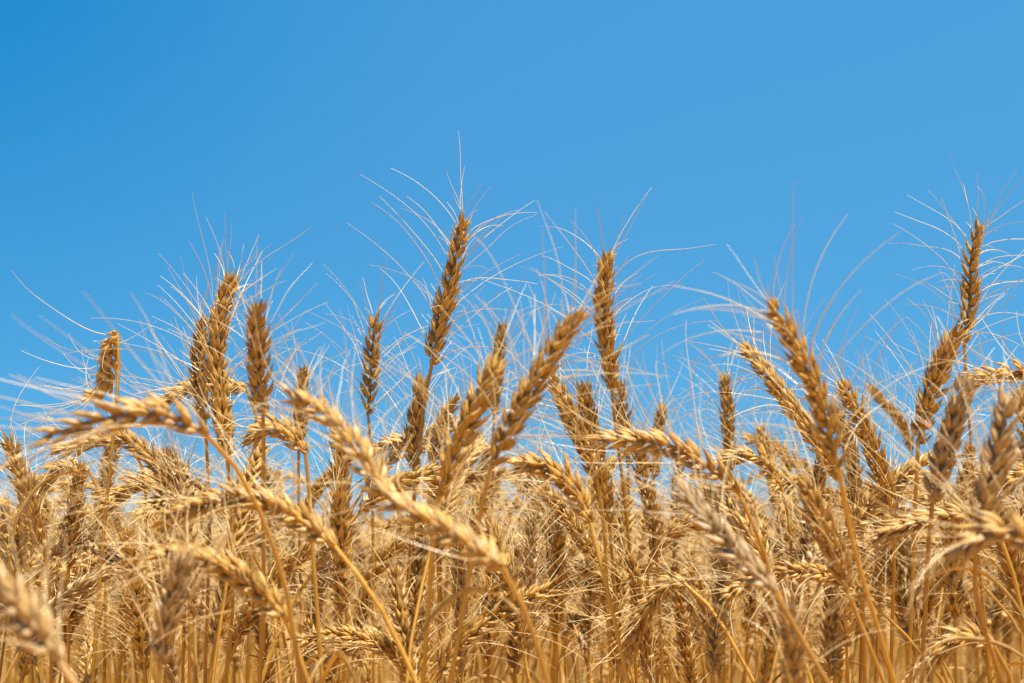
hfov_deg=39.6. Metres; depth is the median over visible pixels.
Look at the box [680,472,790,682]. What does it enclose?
wheat stalk
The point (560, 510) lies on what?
wheat stalk
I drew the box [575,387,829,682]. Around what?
wheat stalk
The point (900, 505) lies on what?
wheat stalk
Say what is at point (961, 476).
wheat stalk
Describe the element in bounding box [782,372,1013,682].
wheat stalk
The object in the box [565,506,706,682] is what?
wheat stalk
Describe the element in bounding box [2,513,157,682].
wheat stalk
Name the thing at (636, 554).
wheat stalk
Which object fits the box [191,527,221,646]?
wheat stalk
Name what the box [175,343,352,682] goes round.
wheat stalk
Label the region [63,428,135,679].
wheat stalk
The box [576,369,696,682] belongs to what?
wheat stalk
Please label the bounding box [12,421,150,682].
wheat stalk
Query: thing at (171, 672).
wheat stalk
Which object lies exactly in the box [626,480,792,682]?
wheat stalk
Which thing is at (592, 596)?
wheat stalk
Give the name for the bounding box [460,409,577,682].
wheat stalk
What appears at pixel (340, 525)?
wheat stalk
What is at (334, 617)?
wheat stalk
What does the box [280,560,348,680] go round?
wheat stalk
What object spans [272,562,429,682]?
wheat stalk
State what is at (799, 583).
wheat stalk
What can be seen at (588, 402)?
wheat stalk
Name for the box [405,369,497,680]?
wheat stalk
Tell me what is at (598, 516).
wheat stalk
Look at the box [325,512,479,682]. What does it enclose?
wheat stalk
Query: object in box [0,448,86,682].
wheat stalk
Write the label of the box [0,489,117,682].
wheat stalk
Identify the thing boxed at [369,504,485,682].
wheat stalk
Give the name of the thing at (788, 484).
wheat stalk
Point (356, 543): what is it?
wheat stalk
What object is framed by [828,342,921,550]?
wheat stalk
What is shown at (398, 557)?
wheat stalk
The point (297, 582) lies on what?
wheat stalk
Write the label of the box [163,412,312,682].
wheat stalk
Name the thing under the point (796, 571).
wheat stalk
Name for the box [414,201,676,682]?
wheat stalk
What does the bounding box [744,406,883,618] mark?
wheat stalk
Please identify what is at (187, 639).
wheat stalk
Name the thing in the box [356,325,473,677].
wheat stalk
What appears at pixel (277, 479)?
wheat stalk
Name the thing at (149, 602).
wheat stalk
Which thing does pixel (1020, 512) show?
wheat stalk
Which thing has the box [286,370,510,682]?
wheat stalk
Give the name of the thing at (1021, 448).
wheat stalk
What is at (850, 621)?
wheat stalk
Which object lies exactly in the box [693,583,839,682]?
wheat stalk
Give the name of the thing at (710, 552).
wheat stalk
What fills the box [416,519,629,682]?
wheat stalk
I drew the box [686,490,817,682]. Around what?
wheat stalk
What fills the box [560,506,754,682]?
wheat stalk
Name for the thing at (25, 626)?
wheat stalk
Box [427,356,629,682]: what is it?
wheat stalk
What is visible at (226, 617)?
wheat stalk
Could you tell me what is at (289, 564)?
wheat stalk
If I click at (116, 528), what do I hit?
wheat stalk
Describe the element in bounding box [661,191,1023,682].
wheat stalk
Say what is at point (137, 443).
wheat stalk
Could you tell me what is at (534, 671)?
wheat stalk
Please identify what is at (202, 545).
wheat stalk
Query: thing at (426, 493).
wheat stalk
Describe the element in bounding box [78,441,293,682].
wheat stalk
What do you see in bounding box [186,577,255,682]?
wheat stalk
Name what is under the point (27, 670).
wheat stalk
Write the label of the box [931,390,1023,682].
wheat stalk
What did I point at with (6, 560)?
wheat stalk
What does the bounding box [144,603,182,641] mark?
wheat stalk
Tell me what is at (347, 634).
wheat stalk
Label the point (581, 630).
wheat stalk
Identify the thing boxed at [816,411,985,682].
wheat stalk
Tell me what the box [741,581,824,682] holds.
wheat stalk
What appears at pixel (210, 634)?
wheat stalk
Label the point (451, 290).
wheat stalk
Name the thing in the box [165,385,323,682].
wheat stalk
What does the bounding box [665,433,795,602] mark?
wheat stalk
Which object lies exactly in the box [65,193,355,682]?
wheat stalk
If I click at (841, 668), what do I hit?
wheat stalk
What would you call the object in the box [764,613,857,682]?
wheat stalk
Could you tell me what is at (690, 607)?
wheat stalk
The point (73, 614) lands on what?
wheat stalk
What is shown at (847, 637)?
wheat stalk
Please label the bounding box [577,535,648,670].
wheat stalk
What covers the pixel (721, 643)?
wheat stalk
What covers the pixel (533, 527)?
wheat stalk
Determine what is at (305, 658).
wheat stalk
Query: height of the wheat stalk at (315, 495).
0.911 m
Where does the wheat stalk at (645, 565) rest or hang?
on the ground
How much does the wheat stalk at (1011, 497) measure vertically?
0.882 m
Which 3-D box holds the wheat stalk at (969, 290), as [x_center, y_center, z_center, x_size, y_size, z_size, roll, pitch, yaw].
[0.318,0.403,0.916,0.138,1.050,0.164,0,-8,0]
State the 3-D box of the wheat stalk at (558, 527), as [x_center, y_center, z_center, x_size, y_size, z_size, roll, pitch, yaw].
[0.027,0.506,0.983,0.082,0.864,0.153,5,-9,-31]
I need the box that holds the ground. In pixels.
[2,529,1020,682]
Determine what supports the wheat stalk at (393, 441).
on the ground
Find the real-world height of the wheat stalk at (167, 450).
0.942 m
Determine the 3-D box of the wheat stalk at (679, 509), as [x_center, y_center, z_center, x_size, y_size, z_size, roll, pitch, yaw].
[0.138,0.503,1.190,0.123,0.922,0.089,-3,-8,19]
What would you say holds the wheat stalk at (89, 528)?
on the ground
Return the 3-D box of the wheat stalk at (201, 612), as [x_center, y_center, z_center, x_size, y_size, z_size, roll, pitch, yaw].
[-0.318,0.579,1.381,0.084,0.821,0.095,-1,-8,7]
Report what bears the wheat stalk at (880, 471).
on the ground
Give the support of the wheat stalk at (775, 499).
on the ground
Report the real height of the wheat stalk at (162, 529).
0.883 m
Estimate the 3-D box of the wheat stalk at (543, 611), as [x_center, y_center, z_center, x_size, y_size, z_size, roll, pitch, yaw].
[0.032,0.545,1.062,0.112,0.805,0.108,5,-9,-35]
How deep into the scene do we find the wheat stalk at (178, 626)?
1.12 m
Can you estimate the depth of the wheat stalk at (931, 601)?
1.03 m
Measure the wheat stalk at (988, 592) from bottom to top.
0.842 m
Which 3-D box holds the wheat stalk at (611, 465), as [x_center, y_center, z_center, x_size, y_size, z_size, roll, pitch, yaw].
[0.048,0.505,1.052,0.153,0.884,0.121,0,-8,3]
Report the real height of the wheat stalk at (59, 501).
0.895 m
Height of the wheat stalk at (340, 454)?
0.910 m
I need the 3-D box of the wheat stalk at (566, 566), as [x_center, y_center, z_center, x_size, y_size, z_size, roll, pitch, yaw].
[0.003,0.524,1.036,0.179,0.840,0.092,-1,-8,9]
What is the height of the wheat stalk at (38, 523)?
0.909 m
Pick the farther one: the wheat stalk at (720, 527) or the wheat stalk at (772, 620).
the wheat stalk at (772, 620)
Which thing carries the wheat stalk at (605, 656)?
on the ground
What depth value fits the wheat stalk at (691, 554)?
1.54 m
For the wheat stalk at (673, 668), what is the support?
on the ground
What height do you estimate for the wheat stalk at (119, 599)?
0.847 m
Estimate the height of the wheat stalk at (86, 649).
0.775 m
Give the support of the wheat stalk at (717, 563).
on the ground
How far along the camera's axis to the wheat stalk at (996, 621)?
1.34 m
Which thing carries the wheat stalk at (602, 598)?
on the ground
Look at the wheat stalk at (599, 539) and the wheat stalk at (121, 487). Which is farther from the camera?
the wheat stalk at (599, 539)
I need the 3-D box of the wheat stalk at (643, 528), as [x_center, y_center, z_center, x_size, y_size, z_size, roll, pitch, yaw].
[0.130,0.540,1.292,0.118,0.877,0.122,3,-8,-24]
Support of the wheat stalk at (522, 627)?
on the ground
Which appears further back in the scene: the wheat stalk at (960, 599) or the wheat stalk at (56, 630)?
the wheat stalk at (56, 630)
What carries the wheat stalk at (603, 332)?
on the ground
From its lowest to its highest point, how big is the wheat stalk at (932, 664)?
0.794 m
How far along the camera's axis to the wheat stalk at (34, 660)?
0.98 m
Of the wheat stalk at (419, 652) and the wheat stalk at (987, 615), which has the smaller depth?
the wheat stalk at (419, 652)
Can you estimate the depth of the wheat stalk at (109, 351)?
0.90 m
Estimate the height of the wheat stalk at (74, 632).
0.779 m
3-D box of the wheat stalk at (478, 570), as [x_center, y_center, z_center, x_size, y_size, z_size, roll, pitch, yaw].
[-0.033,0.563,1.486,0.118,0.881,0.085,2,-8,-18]
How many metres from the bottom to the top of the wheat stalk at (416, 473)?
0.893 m
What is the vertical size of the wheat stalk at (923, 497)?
0.876 m
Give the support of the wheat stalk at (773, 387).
on the ground
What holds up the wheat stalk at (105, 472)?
on the ground
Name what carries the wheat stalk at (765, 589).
on the ground
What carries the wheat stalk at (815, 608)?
on the ground
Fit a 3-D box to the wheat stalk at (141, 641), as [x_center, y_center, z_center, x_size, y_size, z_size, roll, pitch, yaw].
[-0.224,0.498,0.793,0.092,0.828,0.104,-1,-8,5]
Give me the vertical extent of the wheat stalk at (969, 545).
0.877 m
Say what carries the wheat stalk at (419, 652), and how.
on the ground
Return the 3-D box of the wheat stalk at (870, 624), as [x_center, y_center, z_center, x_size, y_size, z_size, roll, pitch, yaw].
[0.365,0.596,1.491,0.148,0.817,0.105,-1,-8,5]
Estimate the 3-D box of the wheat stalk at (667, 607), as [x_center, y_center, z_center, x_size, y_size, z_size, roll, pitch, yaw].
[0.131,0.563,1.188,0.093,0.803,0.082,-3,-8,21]
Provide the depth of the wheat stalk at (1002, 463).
0.62 m
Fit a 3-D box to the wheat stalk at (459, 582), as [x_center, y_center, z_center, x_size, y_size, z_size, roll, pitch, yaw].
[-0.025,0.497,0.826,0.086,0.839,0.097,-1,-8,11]
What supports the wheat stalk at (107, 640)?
on the ground
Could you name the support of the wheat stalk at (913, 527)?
on the ground
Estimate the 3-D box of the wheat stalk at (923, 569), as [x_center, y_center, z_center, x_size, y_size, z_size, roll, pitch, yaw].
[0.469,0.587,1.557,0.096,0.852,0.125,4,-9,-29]
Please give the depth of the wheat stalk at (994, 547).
1.00 m
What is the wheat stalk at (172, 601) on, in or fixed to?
on the ground
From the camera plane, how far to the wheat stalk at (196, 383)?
0.92 m
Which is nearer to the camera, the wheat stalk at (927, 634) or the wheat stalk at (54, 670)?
the wheat stalk at (927, 634)
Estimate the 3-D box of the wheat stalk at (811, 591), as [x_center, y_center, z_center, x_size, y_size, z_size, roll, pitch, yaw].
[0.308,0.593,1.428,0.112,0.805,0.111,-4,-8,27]
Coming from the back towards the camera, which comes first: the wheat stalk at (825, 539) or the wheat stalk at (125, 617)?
the wheat stalk at (125, 617)
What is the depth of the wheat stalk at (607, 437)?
0.73 m
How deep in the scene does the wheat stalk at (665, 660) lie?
1.12 m
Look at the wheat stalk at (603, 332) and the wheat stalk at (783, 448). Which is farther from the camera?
the wheat stalk at (783, 448)
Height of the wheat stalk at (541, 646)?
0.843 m
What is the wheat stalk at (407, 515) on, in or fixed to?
on the ground
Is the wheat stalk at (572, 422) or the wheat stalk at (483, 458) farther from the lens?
the wheat stalk at (483, 458)
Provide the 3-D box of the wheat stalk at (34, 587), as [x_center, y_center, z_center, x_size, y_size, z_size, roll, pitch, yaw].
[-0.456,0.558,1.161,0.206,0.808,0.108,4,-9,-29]
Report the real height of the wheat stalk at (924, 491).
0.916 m
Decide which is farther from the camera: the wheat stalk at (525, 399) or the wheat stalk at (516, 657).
the wheat stalk at (516, 657)
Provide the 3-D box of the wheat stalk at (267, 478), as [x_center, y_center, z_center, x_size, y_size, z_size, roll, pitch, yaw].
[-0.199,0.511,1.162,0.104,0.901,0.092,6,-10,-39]
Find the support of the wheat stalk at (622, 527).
on the ground
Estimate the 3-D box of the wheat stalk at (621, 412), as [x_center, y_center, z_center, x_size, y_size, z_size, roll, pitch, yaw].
[0.081,0.472,1.098,0.090,0.960,0.099,3,-8,-22]
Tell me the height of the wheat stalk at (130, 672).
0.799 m
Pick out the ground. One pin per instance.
(511, 655)
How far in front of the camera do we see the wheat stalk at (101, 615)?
1.08 m
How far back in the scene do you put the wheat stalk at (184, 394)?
0.97 m
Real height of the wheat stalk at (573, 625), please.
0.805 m
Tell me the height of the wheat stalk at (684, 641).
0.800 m
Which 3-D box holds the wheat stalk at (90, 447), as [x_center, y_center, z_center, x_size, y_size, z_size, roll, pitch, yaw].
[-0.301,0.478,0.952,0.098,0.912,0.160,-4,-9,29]
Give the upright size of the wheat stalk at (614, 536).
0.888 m
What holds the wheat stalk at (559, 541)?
on the ground
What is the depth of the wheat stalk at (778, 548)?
1.03 m
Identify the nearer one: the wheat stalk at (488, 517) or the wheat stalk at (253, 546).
the wheat stalk at (488, 517)
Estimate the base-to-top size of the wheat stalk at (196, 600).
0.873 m
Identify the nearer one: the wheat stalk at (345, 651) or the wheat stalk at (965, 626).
the wheat stalk at (345, 651)
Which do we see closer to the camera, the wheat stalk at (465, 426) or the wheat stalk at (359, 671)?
the wheat stalk at (465, 426)
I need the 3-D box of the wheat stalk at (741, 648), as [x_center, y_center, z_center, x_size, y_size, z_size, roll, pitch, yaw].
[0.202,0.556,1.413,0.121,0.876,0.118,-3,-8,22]
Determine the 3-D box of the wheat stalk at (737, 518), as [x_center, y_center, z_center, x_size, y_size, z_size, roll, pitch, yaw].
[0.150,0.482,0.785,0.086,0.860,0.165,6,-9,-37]
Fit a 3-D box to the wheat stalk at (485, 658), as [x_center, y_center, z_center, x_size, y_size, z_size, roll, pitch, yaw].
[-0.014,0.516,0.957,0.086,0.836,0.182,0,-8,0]
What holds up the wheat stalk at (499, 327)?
on the ground
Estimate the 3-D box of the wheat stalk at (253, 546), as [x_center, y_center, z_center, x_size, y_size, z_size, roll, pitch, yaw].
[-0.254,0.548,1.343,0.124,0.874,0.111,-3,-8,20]
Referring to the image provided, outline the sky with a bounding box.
[0,0,1023,528]
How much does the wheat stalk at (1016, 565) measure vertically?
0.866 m
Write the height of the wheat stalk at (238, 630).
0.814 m
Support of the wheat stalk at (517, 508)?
on the ground
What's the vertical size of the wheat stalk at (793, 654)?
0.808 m
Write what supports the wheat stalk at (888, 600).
on the ground
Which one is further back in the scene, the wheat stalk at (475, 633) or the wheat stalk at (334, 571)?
the wheat stalk at (334, 571)
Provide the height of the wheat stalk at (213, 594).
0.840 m
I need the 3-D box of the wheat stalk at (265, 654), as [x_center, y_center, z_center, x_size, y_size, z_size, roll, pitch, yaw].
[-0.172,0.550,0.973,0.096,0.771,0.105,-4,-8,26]
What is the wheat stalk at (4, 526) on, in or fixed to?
on the ground
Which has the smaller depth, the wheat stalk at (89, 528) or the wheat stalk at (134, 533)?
the wheat stalk at (89, 528)
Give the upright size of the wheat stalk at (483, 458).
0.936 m
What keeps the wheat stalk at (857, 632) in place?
on the ground
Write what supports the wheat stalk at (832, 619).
on the ground
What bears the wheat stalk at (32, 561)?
on the ground
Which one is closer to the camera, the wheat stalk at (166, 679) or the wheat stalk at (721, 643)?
the wheat stalk at (166, 679)
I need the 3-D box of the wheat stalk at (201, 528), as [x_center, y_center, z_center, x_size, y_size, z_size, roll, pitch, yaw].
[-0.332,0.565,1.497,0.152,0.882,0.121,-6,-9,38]
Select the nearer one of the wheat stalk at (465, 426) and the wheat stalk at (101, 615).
the wheat stalk at (465, 426)
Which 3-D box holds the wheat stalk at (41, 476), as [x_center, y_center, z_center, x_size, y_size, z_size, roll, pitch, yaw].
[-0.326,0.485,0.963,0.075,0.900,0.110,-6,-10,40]
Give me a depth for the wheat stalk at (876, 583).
0.99 m
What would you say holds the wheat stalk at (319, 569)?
on the ground
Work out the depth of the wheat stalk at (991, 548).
1.18 m
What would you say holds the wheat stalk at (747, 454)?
on the ground
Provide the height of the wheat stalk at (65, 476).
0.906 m
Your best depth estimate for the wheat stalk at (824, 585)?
1.33 m
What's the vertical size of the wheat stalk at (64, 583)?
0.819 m
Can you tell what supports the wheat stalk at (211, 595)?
on the ground
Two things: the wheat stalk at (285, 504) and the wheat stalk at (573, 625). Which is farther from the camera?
the wheat stalk at (573, 625)
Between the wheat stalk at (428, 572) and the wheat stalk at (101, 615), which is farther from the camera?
the wheat stalk at (428, 572)
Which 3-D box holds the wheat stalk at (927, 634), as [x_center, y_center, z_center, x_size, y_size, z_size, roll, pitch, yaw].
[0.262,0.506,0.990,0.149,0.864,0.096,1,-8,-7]
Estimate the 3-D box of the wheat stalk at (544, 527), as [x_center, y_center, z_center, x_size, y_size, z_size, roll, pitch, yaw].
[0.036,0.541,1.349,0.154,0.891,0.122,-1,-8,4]
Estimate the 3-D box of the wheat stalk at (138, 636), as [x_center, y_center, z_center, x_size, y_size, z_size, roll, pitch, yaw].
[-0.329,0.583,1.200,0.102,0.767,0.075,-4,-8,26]
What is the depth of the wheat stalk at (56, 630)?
1.50 m
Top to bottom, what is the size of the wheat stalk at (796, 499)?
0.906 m
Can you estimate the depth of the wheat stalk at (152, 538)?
1.49 m
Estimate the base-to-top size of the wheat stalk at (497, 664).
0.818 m
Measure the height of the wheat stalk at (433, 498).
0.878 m
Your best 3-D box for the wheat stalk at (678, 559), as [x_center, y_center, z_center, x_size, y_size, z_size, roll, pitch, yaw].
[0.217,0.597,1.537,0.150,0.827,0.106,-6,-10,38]
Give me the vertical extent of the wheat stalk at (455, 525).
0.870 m
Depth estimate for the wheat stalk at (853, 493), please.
0.98 m
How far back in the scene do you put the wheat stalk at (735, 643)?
1.51 m
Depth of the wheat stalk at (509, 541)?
1.55 m
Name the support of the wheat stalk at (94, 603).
on the ground
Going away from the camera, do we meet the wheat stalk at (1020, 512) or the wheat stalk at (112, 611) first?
the wheat stalk at (1020, 512)
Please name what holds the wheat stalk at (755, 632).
on the ground
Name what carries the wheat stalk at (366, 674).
on the ground
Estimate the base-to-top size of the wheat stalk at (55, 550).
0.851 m
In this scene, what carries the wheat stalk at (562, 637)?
on the ground
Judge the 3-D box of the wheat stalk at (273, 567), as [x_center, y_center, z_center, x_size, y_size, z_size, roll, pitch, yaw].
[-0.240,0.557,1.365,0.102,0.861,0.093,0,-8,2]
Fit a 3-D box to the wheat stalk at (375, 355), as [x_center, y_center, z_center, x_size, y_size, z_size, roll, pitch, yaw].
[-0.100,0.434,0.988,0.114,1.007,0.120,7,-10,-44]
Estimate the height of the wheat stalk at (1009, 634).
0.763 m
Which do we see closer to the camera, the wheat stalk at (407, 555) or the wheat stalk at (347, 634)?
the wheat stalk at (347, 634)
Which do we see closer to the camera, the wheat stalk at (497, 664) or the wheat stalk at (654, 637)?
the wheat stalk at (654, 637)
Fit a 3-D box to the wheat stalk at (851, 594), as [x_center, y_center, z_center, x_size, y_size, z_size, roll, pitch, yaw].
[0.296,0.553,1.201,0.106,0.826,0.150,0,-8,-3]
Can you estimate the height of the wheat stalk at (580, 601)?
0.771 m
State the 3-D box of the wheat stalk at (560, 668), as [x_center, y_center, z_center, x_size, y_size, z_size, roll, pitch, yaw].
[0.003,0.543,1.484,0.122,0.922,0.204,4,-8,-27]
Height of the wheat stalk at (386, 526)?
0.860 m
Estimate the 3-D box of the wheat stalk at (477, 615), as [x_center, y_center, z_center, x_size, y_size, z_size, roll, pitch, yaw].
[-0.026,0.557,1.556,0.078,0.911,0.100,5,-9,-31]
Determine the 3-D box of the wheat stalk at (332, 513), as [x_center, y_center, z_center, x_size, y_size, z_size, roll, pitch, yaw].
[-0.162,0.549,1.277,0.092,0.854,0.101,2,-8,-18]
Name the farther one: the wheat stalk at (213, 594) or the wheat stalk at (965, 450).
the wheat stalk at (213, 594)
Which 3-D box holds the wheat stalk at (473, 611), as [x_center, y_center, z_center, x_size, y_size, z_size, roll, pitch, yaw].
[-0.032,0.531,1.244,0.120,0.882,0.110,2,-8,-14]
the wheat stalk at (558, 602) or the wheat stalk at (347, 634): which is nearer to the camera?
the wheat stalk at (347, 634)
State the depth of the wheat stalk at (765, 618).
1.09 m
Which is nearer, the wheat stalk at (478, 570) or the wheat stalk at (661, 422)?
the wheat stalk at (661, 422)
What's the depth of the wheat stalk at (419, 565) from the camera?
0.93 m
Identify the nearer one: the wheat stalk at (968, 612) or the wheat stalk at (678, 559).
the wheat stalk at (968, 612)
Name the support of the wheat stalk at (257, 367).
on the ground
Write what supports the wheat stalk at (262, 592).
on the ground
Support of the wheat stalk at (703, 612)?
on the ground
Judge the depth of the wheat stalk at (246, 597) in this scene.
1.39 m
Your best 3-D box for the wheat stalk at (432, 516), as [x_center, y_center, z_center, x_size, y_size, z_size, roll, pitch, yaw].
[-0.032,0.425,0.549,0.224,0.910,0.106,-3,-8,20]
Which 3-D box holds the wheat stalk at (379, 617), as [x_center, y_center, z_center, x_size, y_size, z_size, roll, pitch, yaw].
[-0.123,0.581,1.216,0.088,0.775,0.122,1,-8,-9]
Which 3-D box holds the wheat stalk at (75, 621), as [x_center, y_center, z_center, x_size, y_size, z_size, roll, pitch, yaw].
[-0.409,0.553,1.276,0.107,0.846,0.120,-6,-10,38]
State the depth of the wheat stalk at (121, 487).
0.96 m
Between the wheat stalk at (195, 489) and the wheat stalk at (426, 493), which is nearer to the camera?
the wheat stalk at (195, 489)
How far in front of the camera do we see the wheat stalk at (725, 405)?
1.16 m
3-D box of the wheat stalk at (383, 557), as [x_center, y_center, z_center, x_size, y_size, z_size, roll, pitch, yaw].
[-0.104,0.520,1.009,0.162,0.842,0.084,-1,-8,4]
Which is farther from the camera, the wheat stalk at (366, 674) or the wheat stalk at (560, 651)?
the wheat stalk at (560, 651)
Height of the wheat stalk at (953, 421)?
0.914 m
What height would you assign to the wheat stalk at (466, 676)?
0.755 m
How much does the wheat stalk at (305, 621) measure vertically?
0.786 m
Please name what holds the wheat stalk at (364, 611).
on the ground
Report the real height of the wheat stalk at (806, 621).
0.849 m
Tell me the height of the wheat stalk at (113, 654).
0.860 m
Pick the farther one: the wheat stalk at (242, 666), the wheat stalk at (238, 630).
the wheat stalk at (242, 666)
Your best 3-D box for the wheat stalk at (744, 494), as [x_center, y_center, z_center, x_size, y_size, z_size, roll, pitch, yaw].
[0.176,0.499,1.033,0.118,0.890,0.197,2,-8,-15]
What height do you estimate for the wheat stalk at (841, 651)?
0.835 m
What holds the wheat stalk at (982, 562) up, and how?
on the ground
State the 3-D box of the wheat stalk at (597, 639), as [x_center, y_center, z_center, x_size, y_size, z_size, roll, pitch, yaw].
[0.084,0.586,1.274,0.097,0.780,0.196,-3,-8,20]
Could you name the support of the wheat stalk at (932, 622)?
on the ground
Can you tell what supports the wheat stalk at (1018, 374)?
on the ground
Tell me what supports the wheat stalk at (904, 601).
on the ground
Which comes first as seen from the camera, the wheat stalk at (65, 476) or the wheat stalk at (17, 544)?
the wheat stalk at (17, 544)
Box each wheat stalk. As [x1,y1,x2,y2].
[0,292,302,682]
[0,368,106,682]
[0,372,147,682]
[0,408,94,682]
[0,424,107,682]
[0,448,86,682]
[0,449,129,682]
[0,454,95,680]
[0,464,154,637]
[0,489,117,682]
[0,509,47,651]
[0,559,118,682]
[1,457,200,682]
[1,590,112,679]
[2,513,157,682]
[3,563,76,682]
[4,444,170,667]
[7,514,150,682]
[8,271,180,682]
[10,444,122,633]
[12,409,195,682]
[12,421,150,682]
[21,531,143,682]
[26,499,154,594]
[29,549,92,636]
[30,494,125,682]
[30,571,131,682]
[40,508,135,657]
[42,576,89,682]
[44,410,269,682]
[45,483,198,638]
[51,494,113,682]
[55,559,109,682]
[56,498,229,682]
[57,495,116,681]
[59,447,153,682]
[60,342,418,682]
[60,382,238,682]
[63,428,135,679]
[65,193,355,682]
[71,561,153,682]
[74,433,356,682]
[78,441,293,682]
[82,578,217,682]
[83,429,280,682]
[87,583,200,682]
[92,505,151,682]
[93,425,260,682]
[99,459,162,682]
[99,603,164,670]
[107,462,267,682]
[107,504,203,682]
[110,491,215,682]
[111,451,328,682]
[112,255,277,682]
[115,309,257,682]
[125,502,141,681]
[125,547,235,682]
[128,492,270,675]
[128,497,245,682]
[129,385,236,479]
[131,461,285,682]
[137,458,219,682]
[138,418,227,682]
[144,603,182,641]
[153,599,205,672]
[155,575,219,682]
[159,531,334,681]
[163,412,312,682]
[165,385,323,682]
[169,258,322,682]
[174,526,308,676]
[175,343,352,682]
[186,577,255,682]
[187,529,225,668]
[191,480,372,682]
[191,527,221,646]
[192,582,241,675]
[196,470,385,682]
[197,471,302,572]
[197,594,315,682]
[200,535,269,674]
[205,446,326,662]
[210,295,565,682]
[220,554,284,668]
[227,472,320,660]
[239,325,368,682]
[248,464,359,682]
[249,409,392,682]
[259,445,317,681]
[260,565,396,682]
[262,387,527,682]
[262,472,332,670]
[265,558,418,682]
[266,576,354,682]
[267,401,431,682]
[269,497,362,682]
[271,379,386,682]
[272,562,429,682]
[274,248,454,682]
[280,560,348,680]
[281,496,389,662]
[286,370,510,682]
[296,514,360,681]
[305,476,377,647]
[310,526,384,633]
[317,526,405,682]
[318,484,402,682]
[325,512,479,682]
[326,574,404,682]
[329,513,435,682]
[334,484,464,646]
[337,456,505,682]
[340,380,451,682]
[343,587,395,682]
[346,559,507,682]
[347,133,559,682]
[349,510,477,642]
[352,491,456,677]
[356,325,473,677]
[356,465,421,599]
[357,427,519,682]
[357,501,448,617]
[366,502,476,593]
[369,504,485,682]
[370,267,628,682]
[380,424,508,682]
[380,441,518,682]
[382,532,450,611]
[388,488,543,682]
[394,355,541,682]
[398,413,551,682]
[401,456,514,682]
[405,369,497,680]
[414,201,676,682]
[415,600,526,682]
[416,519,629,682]
[422,414,533,680]
[425,457,543,553]
[426,465,626,637]
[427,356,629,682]
[430,436,620,682]
[435,455,526,677]
[435,516,600,624]
[439,284,548,682]
[439,494,552,682]
[442,403,516,645]
[448,487,519,672]
[456,481,548,682]
[456,494,629,680]
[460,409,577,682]
[464,487,584,682]
[472,517,544,682]
[474,455,597,682]
[475,457,500,682]
[476,481,636,682]
[477,426,562,682]
[482,187,714,682]
[482,457,601,682]
[491,523,637,682]
[491,537,592,682]
[495,337,658,682]
[496,430,634,682]
[499,446,607,682]
[500,532,597,682]
[504,574,626,681]
[507,443,667,675]
[512,311,670,682]
[516,330,808,682]
[521,476,692,682]
[530,484,651,677]
[531,537,614,682]
[533,473,638,682]
[538,538,609,682]
[544,593,572,676]
[549,531,600,677]
[550,492,732,681]
[559,526,644,682]
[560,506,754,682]
[562,346,687,665]
[564,605,640,682]
[565,473,612,675]
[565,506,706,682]
[567,595,647,681]
[568,457,701,682]
[568,509,683,682]
[568,545,695,682]
[572,594,629,675]
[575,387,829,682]
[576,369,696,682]
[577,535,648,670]
[591,546,737,682]
[596,445,672,682]
[596,598,700,682]
[601,462,707,679]
[602,548,707,682]
[604,359,737,682]
[608,507,676,577]
[617,400,746,682]
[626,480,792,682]
[627,538,751,682]
[629,446,740,682]
[641,444,813,682]
[642,531,748,682]
[645,531,762,681]
[645,544,741,682]
[649,363,804,589]
[657,479,746,682]
[660,426,787,600]
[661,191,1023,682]
[662,491,779,682]
[663,337,789,682]
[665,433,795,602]
[665,523,708,682]
[667,600,750,682]
[668,513,944,682]
[670,276,915,682]
[679,531,779,652]
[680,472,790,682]
[685,408,770,682]
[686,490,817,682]
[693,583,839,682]
[696,470,887,669]
[703,503,801,682]
[704,381,923,682]
[707,491,821,680]
[707,525,902,682]
[712,364,811,681]
[716,466,890,682]
[726,532,795,682]
[735,564,820,682]
[736,397,832,593]
[736,410,915,682]
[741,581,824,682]
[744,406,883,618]
[744,429,838,682]
[749,527,907,681]
[755,315,936,682]
[760,485,948,682]
[761,493,858,678]
[761,596,825,680]
[763,534,837,665]
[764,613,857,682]
[769,506,891,682]
[771,487,895,682]
[773,442,1014,589]
[774,564,888,682]
[777,482,923,642]
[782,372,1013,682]
[784,367,913,682]
[794,396,1023,632]
[803,588,880,646]
[809,453,936,682]
[812,528,931,677]
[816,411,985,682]
[816,486,1023,636]
[816,571,887,682]
[822,563,954,682]
[826,264,1023,682]
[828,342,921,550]
[834,465,1004,675]
[837,432,953,682]
[841,352,1023,681]
[842,561,1023,682]
[850,519,889,682]
[851,414,1022,682]
[854,317,1023,682]
[863,430,955,665]
[881,296,1023,682]
[886,529,1011,677]
[888,421,1015,682]
[890,155,1023,682]
[894,285,1023,438]
[898,430,1018,678]
[898,530,996,682]
[904,473,1023,633]
[906,457,1021,569]
[914,558,1020,669]
[916,486,1020,622]
[917,505,966,674]
[922,471,1008,682]
[927,414,1023,682]
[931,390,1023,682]
[933,455,1023,538]
[935,580,1018,682]
[938,549,1012,682]
[941,359,1023,682]
[944,390,1023,507]
[952,599,1019,654]
[965,568,1019,671]
[978,484,1023,682]
[1000,467,1023,671]
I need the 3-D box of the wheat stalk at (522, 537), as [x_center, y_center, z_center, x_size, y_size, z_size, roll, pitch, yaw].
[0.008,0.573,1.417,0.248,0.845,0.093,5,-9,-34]
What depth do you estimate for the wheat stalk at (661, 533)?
0.95 m
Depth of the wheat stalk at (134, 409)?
0.58 m
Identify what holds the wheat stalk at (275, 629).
on the ground
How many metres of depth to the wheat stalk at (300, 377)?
1.02 m

